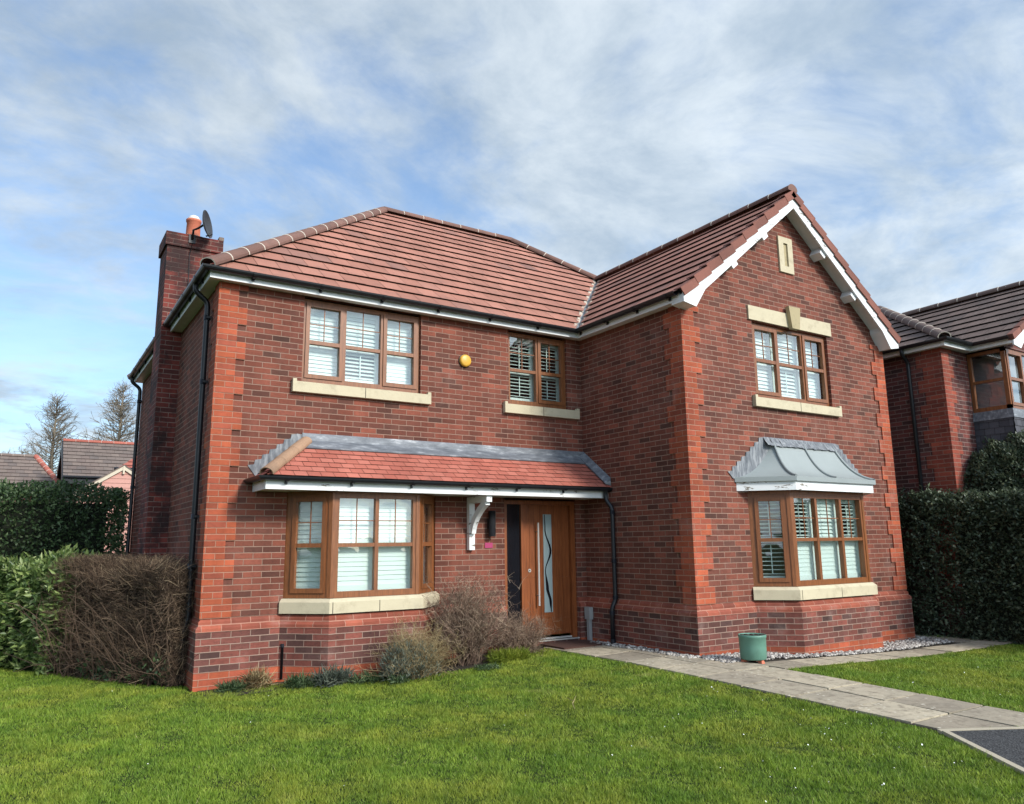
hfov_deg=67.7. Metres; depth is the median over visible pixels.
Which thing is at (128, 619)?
hedge
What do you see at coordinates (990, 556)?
hedge
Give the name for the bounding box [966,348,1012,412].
window
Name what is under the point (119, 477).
neighbouring house
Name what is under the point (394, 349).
window
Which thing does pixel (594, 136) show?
sky
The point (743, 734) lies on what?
daisies
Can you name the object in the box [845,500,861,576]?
shutter
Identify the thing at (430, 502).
window
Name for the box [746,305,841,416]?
window
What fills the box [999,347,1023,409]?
window
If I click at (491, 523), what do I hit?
wall lamp
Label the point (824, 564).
window
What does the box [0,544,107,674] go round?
hedge
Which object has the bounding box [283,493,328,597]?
window
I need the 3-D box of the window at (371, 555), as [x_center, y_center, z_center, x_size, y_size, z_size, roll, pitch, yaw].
[-1.848,1.921,9.948,2.210,1.519,0.587,6,-13,-32]
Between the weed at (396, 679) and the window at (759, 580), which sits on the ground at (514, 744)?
the weed at (396, 679)
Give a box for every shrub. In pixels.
[355,614,467,680]
[418,569,529,665]
[484,605,560,655]
[962,429,1023,517]
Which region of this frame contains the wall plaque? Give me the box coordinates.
[485,543,492,547]
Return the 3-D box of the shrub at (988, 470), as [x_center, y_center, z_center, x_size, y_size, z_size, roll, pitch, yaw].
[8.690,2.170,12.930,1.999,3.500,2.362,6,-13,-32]
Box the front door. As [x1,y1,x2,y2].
[504,500,579,645]
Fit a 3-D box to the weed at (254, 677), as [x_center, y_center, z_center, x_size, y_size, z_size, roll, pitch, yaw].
[-2.975,3.260,8.846,0.500,0.476,0.510,-5,-11,21]
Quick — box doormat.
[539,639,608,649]
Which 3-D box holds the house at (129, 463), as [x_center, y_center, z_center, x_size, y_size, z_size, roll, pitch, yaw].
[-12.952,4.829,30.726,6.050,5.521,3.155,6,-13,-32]
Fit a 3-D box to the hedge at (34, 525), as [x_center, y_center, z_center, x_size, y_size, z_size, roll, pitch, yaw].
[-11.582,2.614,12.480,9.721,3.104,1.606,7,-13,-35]
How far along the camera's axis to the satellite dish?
12.17 m
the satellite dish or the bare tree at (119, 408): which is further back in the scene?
the bare tree at (119, 408)
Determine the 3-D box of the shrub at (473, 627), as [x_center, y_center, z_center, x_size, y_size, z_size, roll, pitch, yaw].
[-0.608,2.798,10.027,1.758,1.264,1.568,-1,-11,4]
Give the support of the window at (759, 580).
in the brick house at (681, 444)
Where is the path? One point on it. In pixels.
(775, 677)
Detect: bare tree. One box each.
[2,439,42,453]
[16,392,82,502]
[75,382,139,441]
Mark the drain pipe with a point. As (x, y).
(281, 660)
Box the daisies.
[84,672,1000,800]
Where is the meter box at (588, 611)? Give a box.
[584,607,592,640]
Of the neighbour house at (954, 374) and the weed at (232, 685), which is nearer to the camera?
the weed at (232, 685)
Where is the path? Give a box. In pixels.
[543,634,1023,728]
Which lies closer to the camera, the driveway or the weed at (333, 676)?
the driveway
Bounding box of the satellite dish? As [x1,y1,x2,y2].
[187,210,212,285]
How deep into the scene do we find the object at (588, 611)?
11.68 m
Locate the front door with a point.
(539, 535)
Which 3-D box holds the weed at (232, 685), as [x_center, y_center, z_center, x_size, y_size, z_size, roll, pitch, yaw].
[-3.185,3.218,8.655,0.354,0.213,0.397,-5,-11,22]
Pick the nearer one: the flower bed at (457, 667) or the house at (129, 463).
the flower bed at (457, 667)
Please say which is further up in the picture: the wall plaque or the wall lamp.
the wall lamp
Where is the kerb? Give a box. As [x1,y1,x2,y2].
[937,726,1023,775]
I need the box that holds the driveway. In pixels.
[950,729,1023,767]
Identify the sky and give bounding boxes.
[0,0,1023,474]
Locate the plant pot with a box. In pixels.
[738,633,766,663]
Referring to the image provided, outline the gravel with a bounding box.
[591,636,954,662]
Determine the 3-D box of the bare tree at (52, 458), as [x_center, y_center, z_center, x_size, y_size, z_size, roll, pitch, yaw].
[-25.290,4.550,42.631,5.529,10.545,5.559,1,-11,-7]
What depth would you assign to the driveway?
5.89 m
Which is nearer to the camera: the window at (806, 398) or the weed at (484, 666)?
the weed at (484, 666)
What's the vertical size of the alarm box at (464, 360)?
0.206 m
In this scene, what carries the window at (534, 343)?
in the brick house at (681, 444)
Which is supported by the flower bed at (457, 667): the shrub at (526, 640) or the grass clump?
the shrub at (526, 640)
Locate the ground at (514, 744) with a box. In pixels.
[0,634,1023,803]
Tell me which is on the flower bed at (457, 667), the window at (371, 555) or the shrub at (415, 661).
the shrub at (415, 661)
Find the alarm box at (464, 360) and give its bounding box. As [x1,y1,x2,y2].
[458,354,470,367]
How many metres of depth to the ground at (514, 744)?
6.05 m
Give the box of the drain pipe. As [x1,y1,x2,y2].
[280,644,283,678]
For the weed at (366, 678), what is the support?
on the ground at (514, 744)
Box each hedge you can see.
[0,477,129,559]
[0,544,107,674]
[2,550,199,687]
[897,483,1023,643]
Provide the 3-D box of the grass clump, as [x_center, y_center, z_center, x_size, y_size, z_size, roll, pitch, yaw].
[-0.044,3.366,10.082,0.750,0.308,0.575,6,-13,-32]
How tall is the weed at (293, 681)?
0.312 m
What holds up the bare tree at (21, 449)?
on the ground at (514, 744)
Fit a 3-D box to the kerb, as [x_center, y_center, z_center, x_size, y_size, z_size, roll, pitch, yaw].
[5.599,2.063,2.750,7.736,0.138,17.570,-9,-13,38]
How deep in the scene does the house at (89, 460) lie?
32.99 m
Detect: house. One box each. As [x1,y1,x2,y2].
[0,453,58,502]
[57,438,137,501]
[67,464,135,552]
[114,458,136,469]
[125,184,914,691]
[878,280,1023,636]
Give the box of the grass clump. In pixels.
[483,645,532,663]
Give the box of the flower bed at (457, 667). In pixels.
[198,647,549,697]
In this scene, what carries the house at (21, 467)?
on the ground at (514, 744)
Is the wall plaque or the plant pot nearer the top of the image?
the wall plaque
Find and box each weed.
[213,677,248,693]
[235,663,282,689]
[282,669,321,690]
[306,662,359,688]
[343,670,387,684]
[386,673,409,686]
[474,662,501,670]
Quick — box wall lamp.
[487,511,495,535]
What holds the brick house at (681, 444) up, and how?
on the ground at (514, 744)
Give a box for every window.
[279,491,438,613]
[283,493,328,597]
[291,299,430,404]
[409,496,434,593]
[503,332,579,419]
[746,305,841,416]
[747,490,877,599]
[748,494,792,586]
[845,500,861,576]
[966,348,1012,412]
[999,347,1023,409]

